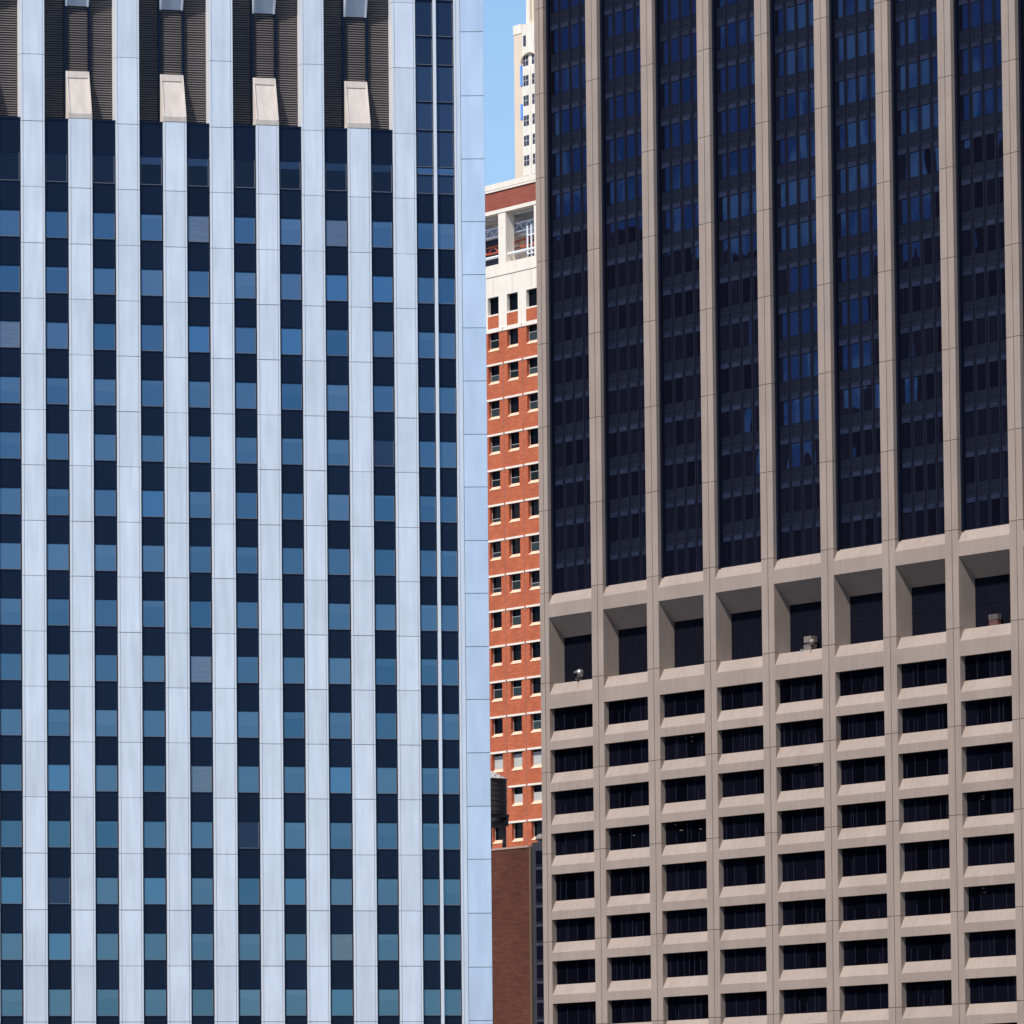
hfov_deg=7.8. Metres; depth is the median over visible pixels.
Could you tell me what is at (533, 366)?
window
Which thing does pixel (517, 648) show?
window
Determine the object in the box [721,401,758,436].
ribbon window
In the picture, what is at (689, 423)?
ribbon window
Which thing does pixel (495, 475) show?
window
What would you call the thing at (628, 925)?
window
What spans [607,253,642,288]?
ribbon window
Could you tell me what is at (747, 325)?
ribbon window
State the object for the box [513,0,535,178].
skyscraper
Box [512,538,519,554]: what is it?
window
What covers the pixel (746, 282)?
ribbon window
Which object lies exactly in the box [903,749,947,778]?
window
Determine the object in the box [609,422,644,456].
ribbon window
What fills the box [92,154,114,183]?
window
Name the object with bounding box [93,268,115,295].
window
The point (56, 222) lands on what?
window
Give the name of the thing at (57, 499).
window
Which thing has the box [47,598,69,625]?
window
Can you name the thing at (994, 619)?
equipment box
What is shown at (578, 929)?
window
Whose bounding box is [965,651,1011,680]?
window
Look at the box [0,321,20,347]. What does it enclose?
window
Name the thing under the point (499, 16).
sky
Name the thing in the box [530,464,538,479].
window
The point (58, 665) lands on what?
window
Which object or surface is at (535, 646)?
window
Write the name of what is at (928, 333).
ribbon window
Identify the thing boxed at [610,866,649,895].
window
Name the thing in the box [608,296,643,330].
ribbon window
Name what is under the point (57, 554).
window
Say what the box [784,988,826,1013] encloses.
window
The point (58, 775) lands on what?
window
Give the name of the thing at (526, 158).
window
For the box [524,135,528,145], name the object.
window
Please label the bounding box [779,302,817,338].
ribbon window
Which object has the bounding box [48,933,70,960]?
window
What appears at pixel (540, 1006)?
window
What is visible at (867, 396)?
ribbon window
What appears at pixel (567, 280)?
ribbon window
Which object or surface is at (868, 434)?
ribbon window
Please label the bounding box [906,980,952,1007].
window
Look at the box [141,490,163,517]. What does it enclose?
window
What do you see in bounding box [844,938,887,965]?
window
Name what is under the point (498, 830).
window
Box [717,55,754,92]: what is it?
ribbon window
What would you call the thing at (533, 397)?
window
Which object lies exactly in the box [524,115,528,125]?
window
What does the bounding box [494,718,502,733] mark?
window
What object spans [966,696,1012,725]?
window
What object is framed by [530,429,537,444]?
window
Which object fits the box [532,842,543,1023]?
office building
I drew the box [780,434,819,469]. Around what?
ribbon window
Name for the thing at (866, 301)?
ribbon window
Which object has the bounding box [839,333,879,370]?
ribbon window
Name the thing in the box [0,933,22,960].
window
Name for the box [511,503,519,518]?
window
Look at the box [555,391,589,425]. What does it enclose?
ribbon window
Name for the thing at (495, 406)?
window
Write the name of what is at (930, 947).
window
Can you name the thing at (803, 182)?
ribbon window
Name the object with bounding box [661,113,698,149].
ribbon window
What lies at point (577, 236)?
ribbon window
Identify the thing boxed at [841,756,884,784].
window
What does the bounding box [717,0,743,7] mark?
ribbon window
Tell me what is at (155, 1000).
window
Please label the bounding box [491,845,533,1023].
brick building
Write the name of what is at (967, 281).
ribbon window
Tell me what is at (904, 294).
ribbon window
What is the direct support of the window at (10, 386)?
in the office tower at (244, 676)
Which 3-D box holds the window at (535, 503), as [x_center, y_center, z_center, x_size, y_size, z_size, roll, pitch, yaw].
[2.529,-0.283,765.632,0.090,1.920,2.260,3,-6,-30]
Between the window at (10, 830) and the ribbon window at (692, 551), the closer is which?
the window at (10, 830)
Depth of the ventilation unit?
594.29 m
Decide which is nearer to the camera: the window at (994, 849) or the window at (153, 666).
the window at (153, 666)
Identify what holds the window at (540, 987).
in the office building at (538, 942)
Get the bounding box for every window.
[0,151,19,180]
[0,209,19,236]
[0,265,20,292]
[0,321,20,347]
[0,376,20,403]
[0,432,20,458]
[0,487,20,514]
[0,542,20,569]
[0,598,21,625]
[0,653,21,680]
[0,708,21,735]
[0,764,21,790]
[0,820,21,847]
[0,877,22,904]
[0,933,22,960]
[0,989,22,1016]
[45,153,67,182]
[45,211,67,238]
[45,266,67,293]
[46,322,68,349]
[46,377,68,404]
[46,433,68,459]
[46,488,68,515]
[46,543,68,570]
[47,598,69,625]
[47,654,69,680]
[47,709,69,736]
[47,764,69,791]
[47,820,70,847]
[48,877,70,904]
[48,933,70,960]
[48,989,70,1016]
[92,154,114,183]
[93,212,114,239]
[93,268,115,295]
[93,323,115,350]
[93,378,115,405]
[94,434,115,460]
[94,489,116,516]
[94,544,116,571]
[94,599,116,626]
[95,654,116,681]
[95,709,117,736]
[95,765,117,791]
[95,821,117,847]
[96,877,118,904]
[96,933,118,960]
[96,989,118,1016]
[140,156,162,185]
[140,214,162,241]
[140,269,162,296]
[141,324,162,351]
[141,380,163,406]
[141,435,163,461]
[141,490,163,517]
[142,545,164,572]
[142,600,164,627]
[142,655,164,682]
[142,710,164,737]
[143,765,165,792]
[143,821,165,848]
[143,877,165,904]
[144,933,166,960]
[144,989,166,1016]
[187,157,208,186]
[187,215,209,242]
[187,270,209,297]
[188,326,209,352]
[491,297,498,314]
[491,333,498,348]
[491,366,498,381]
[491,401,499,416]
[492,436,499,451]
[492,471,499,487]
[492,506,500,522]
[493,542,500,557]
[493,577,500,592]
[493,612,501,627]
[494,647,501,663]
[494,683,501,698]
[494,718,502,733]
[495,754,502,769]
[495,827,501,840]
[510,293,517,310]
[510,328,517,344]
[510,362,518,377]
[510,397,518,412]
[511,432,518,448]
[511,468,519,483]
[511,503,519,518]
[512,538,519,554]
[512,574,520,589]
[512,609,520,624]
[513,645,520,660]
[513,680,521,695]
[513,716,521,731]
[514,751,521,766]
[514,787,522,802]
[514,823,522,838]
[523,35,525,45]
[523,55,527,65]
[523,75,528,85]
[523,95,528,105]
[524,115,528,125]
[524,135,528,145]
[524,155,528,165]
[529,288,536,306]
[529,324,536,340]
[529,358,537,373]
[530,393,537,409]
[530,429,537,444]
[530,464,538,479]
[531,499,538,515]
[531,535,538,551]
[532,73,534,83]
[532,93,534,103]
[532,113,534,123]
[532,571,539,586]
[532,606,539,622]
[532,642,539,657]
[533,678,540,693]
[533,713,540,728]
[533,749,541,764]
[534,785,541,800]
[534,821,541,836]
[535,850,542,865]
[535,869,542,884]
[536,888,542,903]
[536,907,542,922]
[536,926,542,941]
[536,945,542,960]
[536,964,543,979]
[537,984,543,998]
[537,1003,543,1017]
[551,0,584,12]
[551,17,584,53]
[551,58,586,94]
[552,100,585,135]
[552,141,586,176]
[552,183,586,218]
[553,224,587,259]
[553,266,587,300]
[554,308,588,342]
[554,349,588,383]
[554,704,592,730]
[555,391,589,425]
[555,433,589,466]
[555,475,590,508]
[555,746,593,772]
[555,788,593,814]
[556,517,590,549]
[556,559,590,591]
[556,830,594,855]
[556,871,594,900]
[557,917,595,942]
[557,959,595,984]
[557,1002,595,1023]
[604,1,639,38]
[605,43,640,79]
[605,85,640,121]
[606,127,641,163]
[606,169,641,205]
[607,211,642,247]
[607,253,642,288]
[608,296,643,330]
[608,338,643,372]
[609,380,644,414]
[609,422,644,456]
[609,697,647,724]
[609,739,648,766]
[610,465,645,498]
[610,507,645,540]
[610,550,646,583]
[610,782,648,808]
[610,825,649,850]
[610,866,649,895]
[611,913,650,937]
[611,955,650,980]
[612,998,651,1023]
[660,0,695,23]
[660,28,697,65]
[661,70,696,107]
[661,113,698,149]
[662,155,697,191]
[662,198,698,234]
[663,241,698,276]
[663,283,700,318]
[664,326,700,361]
[664,369,700,403]
[664,690,704,717]
[665,412,701,446]
[665,455,701,489]
[665,733,705,760]
[665,776,705,802]
[666,498,702,531]
[666,541,703,574]
[666,819,705,844]
[666,861,706,891]
[667,908,706,933]
[667,951,707,977]
[668,995,708,1020]
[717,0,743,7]
[717,12,753,50]
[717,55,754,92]
[718,98,755,135]
[718,141,755,178]
[719,184,756,221]
[719,227,756,264]
[720,271,757,307]
[720,314,757,349]
[721,357,759,392]
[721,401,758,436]
[721,682,762,710]
[722,444,759,479]
[722,488,760,522]
[722,726,763,753]
[722,769,763,797]
[723,531,761,565]
[723,813,764,839]
[723,856,764,886]
[724,903,766,929]
[725,947,765,973]
[725,991,767,1017]
[775,0,813,34]
[775,39,813,77]
[776,83,814,121]
[776,126,814,164]
[777,170,815,207]
[777,214,816,251]
[778,258,817,294]
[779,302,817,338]
[779,346,817,381]
[780,389,818,425]
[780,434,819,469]
[780,675,822,703]
[780,719,822,746]
[781,478,819,512]
[781,522,820,556]
[781,763,823,791]
[782,807,824,833]
[782,851,824,881]
[783,899,825,925]
[783,943,825,969]
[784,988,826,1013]
[835,67,875,106]
[836,111,875,149]
[837,156,876,194]
[837,200,876,237]
[838,244,878,282]
[838,289,878,326]
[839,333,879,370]
[840,378,879,414]
[840,423,880,458]
[840,667,883,695]
[841,467,880,502]
[841,512,881,547]
[841,711,884,740]
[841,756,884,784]
[842,801,886,828]
[842,845,886,876]
[843,894,887,920]
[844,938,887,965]
[844,984,888,1010]
[898,186,939,224]
[899,231,940,268]
[900,276,940,313]
[900,321,942,358]
[901,366,942,403]
[902,411,942,448]
[902,456,943,492]
[902,659,946,688]
[902,704,947,733]
[903,502,944,537]
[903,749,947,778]
[904,795,949,822]
[904,839,949,871]
[905,889,949,916]
[906,934,950,961]
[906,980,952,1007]
[963,262,1005,301]
[963,308,1005,346]
[964,354,1006,391]
[965,400,1007,436]
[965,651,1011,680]
[966,445,1007,482]
[966,491,1009,528]
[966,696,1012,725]
[966,742,1012,771]
[967,789,1014,816]
[968,834,1014,865]
[968,884,1014,911]
[969,929,1015,957]
[970,976,1017,1003]
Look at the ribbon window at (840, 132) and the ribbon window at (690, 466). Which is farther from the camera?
the ribbon window at (690, 466)
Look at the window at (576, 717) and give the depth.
625.58 m
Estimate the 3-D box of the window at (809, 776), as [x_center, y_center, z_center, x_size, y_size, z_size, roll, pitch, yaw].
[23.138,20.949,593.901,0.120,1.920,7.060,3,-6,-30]
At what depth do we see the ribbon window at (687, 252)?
613.93 m
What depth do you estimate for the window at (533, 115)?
1349.16 m
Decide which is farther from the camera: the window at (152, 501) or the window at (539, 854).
the window at (539, 854)
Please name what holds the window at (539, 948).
in the office building at (538, 942)
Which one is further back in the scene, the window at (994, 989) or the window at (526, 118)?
the window at (526, 118)
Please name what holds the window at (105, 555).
in the office tower at (244, 676)
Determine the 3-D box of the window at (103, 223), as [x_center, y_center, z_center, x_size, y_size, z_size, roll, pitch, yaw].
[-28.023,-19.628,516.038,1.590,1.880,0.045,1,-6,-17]
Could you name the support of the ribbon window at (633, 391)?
in the office tower at (780, 322)
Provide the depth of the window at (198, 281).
517.61 m
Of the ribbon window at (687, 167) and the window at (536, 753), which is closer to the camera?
the ribbon window at (687, 167)
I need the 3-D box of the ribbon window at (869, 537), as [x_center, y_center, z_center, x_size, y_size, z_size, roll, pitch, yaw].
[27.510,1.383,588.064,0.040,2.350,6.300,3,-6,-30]
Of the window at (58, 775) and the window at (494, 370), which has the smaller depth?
the window at (58, 775)
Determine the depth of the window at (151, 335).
516.22 m
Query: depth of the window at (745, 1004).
600.15 m
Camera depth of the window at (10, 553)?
511.96 m
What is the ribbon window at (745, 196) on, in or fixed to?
in the office tower at (780, 322)
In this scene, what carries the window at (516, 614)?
in the brick building at (513, 495)
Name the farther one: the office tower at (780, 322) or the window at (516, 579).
the window at (516, 579)
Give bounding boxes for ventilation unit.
[801,636,816,650]
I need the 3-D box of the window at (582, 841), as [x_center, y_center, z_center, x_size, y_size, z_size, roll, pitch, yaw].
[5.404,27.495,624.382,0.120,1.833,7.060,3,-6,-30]
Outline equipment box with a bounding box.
[988,613,1000,625]
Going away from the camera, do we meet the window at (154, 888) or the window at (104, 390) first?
the window at (154, 888)
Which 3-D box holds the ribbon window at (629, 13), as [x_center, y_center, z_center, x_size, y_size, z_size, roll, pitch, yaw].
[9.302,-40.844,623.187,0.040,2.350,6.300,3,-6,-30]
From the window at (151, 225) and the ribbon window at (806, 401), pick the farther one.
the ribbon window at (806, 401)
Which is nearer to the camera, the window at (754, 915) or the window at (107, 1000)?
the window at (107, 1000)
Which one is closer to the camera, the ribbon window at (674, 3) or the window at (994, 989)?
the window at (994, 989)
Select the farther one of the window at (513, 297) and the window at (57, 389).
the window at (513, 297)
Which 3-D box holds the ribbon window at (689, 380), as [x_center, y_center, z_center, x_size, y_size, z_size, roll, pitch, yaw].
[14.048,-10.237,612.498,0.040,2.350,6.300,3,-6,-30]
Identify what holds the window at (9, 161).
in the office tower at (244, 676)
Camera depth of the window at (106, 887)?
511.71 m
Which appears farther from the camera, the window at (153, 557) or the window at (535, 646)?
the window at (535, 646)
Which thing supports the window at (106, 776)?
in the office tower at (244, 676)
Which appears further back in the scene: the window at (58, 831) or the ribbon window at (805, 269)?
the ribbon window at (805, 269)
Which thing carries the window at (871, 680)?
in the office tower at (780, 322)
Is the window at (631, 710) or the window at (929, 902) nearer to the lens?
the window at (929, 902)
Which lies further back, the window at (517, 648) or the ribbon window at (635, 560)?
the window at (517, 648)
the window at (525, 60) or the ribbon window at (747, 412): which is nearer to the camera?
the ribbon window at (747, 412)
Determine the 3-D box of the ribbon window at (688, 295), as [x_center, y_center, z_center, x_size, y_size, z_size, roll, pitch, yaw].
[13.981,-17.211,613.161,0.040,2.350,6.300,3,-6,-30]
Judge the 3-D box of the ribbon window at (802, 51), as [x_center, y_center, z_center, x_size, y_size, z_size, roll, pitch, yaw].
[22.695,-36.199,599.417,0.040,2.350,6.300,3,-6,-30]
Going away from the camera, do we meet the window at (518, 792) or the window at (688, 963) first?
the window at (688, 963)
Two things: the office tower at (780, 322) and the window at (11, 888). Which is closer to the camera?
the window at (11, 888)
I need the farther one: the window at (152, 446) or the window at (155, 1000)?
the window at (152, 446)
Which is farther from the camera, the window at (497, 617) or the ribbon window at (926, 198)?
the window at (497, 617)
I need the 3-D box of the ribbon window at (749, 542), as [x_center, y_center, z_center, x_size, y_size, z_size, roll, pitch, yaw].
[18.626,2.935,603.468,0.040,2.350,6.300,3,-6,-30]
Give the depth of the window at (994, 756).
570.99 m
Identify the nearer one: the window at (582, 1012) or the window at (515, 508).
the window at (582, 1012)
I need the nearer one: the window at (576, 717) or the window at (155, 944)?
the window at (155, 944)
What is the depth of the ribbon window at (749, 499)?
604.26 m
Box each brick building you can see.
[485,174,541,848]
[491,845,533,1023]
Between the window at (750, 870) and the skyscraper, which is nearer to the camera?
the window at (750, 870)
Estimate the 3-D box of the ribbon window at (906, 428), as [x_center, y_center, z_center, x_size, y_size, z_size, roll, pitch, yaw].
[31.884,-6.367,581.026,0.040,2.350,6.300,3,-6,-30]
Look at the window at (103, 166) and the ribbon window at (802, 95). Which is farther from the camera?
the ribbon window at (802, 95)
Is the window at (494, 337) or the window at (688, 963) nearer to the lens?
the window at (688, 963)
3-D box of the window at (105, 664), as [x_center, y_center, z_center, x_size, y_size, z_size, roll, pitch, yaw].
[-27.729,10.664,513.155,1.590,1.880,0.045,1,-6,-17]
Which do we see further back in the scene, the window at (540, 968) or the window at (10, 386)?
the window at (540, 968)
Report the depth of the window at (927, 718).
579.13 m
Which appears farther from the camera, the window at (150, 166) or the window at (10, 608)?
the window at (150, 166)
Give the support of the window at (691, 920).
in the office tower at (780, 322)
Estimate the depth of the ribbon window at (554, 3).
632.18 m
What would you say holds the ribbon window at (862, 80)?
in the office tower at (780, 322)
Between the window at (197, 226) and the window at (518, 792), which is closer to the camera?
the window at (197, 226)
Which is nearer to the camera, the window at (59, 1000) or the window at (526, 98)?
the window at (59, 1000)
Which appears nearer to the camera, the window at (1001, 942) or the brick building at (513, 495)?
the window at (1001, 942)
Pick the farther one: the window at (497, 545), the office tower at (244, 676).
the window at (497, 545)
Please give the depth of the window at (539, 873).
691.95 m
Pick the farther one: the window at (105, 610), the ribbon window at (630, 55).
the ribbon window at (630, 55)
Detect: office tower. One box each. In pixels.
[0,0,492,1023]
[534,0,1023,1023]
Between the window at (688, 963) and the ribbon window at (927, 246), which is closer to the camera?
the ribbon window at (927, 246)
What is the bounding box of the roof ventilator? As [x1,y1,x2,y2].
[536,834,541,841]
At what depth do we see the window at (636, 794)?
617.24 m
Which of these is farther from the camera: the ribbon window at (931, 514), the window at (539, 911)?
the window at (539, 911)
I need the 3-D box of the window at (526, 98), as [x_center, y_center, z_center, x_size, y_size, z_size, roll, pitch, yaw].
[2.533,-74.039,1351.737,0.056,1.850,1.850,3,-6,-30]
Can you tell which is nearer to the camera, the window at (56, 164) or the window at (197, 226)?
the window at (56, 164)
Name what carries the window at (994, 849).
in the office tower at (780, 322)
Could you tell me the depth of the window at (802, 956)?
592.87 m
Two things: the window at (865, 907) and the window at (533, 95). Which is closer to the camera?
the window at (865, 907)
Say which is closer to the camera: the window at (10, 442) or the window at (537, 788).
the window at (10, 442)
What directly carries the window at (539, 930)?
in the office building at (538, 942)
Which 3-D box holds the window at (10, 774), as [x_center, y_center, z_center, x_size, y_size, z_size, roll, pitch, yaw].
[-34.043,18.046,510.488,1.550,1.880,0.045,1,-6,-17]
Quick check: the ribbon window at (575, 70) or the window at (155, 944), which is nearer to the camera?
the window at (155, 944)
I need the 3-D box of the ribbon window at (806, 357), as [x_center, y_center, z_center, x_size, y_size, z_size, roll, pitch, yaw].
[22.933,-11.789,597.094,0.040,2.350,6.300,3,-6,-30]
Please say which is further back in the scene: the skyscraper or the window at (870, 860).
the skyscraper
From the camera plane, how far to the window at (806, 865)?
593.45 m
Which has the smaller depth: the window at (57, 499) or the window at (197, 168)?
the window at (57, 499)
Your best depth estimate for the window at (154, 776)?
513.46 m
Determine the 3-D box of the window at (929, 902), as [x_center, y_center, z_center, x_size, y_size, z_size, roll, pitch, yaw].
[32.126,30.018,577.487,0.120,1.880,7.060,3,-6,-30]
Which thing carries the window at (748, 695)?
in the office tower at (780, 322)
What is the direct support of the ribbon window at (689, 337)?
in the office tower at (780, 322)
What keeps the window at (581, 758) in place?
in the office tower at (780, 322)
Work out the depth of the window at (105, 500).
514.21 m
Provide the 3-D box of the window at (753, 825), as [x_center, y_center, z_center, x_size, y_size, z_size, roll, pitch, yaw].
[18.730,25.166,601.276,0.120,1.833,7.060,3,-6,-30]
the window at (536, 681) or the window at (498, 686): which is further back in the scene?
the window at (498, 686)
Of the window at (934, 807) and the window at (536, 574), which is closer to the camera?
the window at (934, 807)
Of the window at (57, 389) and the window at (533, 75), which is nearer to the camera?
the window at (57, 389)
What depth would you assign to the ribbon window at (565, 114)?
630.80 m
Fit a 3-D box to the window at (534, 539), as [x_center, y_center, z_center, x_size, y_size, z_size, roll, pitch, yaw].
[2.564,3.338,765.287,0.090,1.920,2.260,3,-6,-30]
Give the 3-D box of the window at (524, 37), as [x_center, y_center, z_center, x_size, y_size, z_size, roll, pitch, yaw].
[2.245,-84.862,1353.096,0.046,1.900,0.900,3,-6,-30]
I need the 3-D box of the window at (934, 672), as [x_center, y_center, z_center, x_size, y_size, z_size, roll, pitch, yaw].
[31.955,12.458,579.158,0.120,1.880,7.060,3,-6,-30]
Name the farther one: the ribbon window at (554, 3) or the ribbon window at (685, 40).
the ribbon window at (554, 3)
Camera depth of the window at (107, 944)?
511.33 m
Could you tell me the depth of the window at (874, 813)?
586.10 m
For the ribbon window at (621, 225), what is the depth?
622.08 m
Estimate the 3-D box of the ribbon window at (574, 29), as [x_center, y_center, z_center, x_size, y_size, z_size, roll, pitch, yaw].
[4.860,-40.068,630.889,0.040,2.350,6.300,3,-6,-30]
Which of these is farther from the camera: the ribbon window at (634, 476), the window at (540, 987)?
the window at (540, 987)
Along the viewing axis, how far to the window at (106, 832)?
512.08 m
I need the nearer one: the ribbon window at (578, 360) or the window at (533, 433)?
the ribbon window at (578, 360)
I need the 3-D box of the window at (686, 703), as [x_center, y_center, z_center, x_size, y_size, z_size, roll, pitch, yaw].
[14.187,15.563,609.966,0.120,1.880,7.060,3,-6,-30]
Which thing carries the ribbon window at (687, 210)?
in the office tower at (780, 322)
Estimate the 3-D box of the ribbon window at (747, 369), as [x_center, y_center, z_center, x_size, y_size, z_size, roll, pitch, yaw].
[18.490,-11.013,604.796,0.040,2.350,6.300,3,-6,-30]
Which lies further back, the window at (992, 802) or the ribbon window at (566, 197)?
the ribbon window at (566, 197)
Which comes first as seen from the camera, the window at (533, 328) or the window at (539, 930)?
the window at (539, 930)
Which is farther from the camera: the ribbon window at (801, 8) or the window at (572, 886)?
the window at (572, 886)
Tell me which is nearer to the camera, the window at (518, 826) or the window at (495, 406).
the window at (518, 826)
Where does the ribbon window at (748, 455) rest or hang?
in the office tower at (780, 322)
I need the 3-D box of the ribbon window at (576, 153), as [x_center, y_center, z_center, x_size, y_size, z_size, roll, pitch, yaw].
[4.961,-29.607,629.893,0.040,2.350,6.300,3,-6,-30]
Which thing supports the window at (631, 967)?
in the office tower at (780, 322)
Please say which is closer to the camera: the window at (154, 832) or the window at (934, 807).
the window at (154, 832)
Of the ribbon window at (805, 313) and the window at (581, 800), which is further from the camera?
the window at (581, 800)
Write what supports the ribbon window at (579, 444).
in the office tower at (780, 322)
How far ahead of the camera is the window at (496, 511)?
772.68 m
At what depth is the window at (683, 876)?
608.86 m
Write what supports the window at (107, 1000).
in the office tower at (244, 676)
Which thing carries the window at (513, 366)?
in the brick building at (513, 495)
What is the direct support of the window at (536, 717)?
in the brick building at (513, 495)
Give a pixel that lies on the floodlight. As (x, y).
(579, 673)
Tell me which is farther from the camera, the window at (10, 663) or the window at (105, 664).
the window at (105, 664)
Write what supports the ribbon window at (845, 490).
in the office tower at (780, 322)
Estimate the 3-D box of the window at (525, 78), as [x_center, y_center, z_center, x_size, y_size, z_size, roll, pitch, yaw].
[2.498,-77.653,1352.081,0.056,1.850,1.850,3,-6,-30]
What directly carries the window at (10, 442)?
in the office tower at (244, 676)
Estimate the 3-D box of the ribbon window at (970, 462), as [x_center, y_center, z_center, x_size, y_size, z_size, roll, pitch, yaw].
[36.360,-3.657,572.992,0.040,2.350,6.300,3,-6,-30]
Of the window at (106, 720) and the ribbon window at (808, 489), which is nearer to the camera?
the window at (106, 720)
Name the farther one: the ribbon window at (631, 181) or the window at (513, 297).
the window at (513, 297)
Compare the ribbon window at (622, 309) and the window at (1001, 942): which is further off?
the ribbon window at (622, 309)
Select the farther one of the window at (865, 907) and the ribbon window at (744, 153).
the ribbon window at (744, 153)
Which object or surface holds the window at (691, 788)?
in the office tower at (780, 322)
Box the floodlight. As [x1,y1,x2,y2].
[574,669,583,680]
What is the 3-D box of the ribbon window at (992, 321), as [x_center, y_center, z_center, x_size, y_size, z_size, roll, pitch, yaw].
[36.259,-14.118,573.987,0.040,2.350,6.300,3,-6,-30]
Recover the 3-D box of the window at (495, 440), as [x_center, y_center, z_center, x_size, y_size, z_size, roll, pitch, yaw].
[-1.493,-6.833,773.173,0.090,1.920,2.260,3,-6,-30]
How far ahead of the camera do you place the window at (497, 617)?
771.73 m
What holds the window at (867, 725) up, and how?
in the office tower at (780, 322)
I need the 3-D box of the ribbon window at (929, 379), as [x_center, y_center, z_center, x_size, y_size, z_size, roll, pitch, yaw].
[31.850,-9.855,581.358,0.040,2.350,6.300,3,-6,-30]
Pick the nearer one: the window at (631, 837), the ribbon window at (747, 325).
the ribbon window at (747, 325)
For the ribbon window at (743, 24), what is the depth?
607.96 m
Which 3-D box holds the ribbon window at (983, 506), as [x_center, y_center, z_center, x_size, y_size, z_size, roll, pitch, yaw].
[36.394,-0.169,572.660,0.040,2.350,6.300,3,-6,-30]
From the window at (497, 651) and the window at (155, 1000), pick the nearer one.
the window at (155, 1000)
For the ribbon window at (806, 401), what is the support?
in the office tower at (780, 322)
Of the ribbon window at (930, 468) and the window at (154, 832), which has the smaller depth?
the window at (154, 832)
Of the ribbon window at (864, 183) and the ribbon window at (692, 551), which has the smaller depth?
the ribbon window at (864, 183)
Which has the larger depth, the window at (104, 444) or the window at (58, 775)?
the window at (104, 444)
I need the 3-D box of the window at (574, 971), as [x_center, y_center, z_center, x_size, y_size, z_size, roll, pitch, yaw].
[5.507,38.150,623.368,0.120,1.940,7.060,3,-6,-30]
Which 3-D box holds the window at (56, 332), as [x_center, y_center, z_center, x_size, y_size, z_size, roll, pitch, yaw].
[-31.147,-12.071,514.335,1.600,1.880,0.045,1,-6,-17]
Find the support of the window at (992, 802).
in the office tower at (780, 322)
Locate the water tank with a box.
[490,771,508,848]
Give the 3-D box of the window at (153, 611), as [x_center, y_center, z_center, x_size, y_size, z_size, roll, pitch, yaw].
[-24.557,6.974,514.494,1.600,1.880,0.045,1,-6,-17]
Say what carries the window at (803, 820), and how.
in the office tower at (780, 322)
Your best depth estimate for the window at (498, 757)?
770.42 m
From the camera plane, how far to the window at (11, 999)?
509.09 m
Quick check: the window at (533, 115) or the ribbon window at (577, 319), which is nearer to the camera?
the ribbon window at (577, 319)
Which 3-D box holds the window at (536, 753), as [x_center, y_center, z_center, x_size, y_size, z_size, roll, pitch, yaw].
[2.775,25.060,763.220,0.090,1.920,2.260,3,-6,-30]
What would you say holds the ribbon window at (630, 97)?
in the office tower at (780, 322)
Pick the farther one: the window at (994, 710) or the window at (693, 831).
the window at (693, 831)
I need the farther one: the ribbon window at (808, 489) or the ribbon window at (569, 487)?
the ribbon window at (569, 487)
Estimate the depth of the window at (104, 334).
515.34 m
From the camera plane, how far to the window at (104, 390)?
514.97 m
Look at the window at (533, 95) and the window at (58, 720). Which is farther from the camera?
the window at (533, 95)
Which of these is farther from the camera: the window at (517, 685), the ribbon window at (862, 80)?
the window at (517, 685)
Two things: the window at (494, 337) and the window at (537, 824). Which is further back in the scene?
the window at (494, 337)
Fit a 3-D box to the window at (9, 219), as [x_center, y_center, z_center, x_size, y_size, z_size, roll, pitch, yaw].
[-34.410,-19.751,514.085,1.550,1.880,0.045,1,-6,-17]
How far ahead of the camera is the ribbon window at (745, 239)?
606.19 m
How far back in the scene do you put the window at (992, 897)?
570.02 m
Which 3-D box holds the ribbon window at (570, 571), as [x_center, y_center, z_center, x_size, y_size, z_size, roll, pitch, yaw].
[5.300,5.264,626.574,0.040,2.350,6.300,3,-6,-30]
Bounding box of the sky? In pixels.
[483,0,525,185]
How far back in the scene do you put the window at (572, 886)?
624.36 m
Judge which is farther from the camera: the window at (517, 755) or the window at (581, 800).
the window at (517, 755)
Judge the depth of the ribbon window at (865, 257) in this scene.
590.41 m
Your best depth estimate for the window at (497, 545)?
772.39 m
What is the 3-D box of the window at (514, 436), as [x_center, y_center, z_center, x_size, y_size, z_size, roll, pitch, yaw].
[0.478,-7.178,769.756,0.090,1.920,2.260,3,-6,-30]
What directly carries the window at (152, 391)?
in the office tower at (244, 676)
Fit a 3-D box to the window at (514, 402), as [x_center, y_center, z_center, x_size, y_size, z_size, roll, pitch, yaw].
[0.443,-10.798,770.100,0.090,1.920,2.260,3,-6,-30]
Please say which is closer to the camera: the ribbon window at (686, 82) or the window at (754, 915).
the window at (754, 915)
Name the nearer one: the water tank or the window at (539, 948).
the window at (539, 948)
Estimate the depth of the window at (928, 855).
578.14 m
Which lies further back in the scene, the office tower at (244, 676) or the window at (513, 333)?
the window at (513, 333)
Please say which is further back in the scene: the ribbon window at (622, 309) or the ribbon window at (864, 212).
the ribbon window at (622, 309)
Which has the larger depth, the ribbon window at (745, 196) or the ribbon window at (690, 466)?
the ribbon window at (690, 466)
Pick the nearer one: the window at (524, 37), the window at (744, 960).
the window at (744, 960)
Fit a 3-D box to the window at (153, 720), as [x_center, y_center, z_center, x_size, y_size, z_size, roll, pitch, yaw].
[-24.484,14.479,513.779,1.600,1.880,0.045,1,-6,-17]
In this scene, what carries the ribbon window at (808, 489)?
in the office tower at (780, 322)
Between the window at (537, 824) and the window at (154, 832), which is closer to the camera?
the window at (154, 832)
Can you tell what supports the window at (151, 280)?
in the office tower at (244, 676)

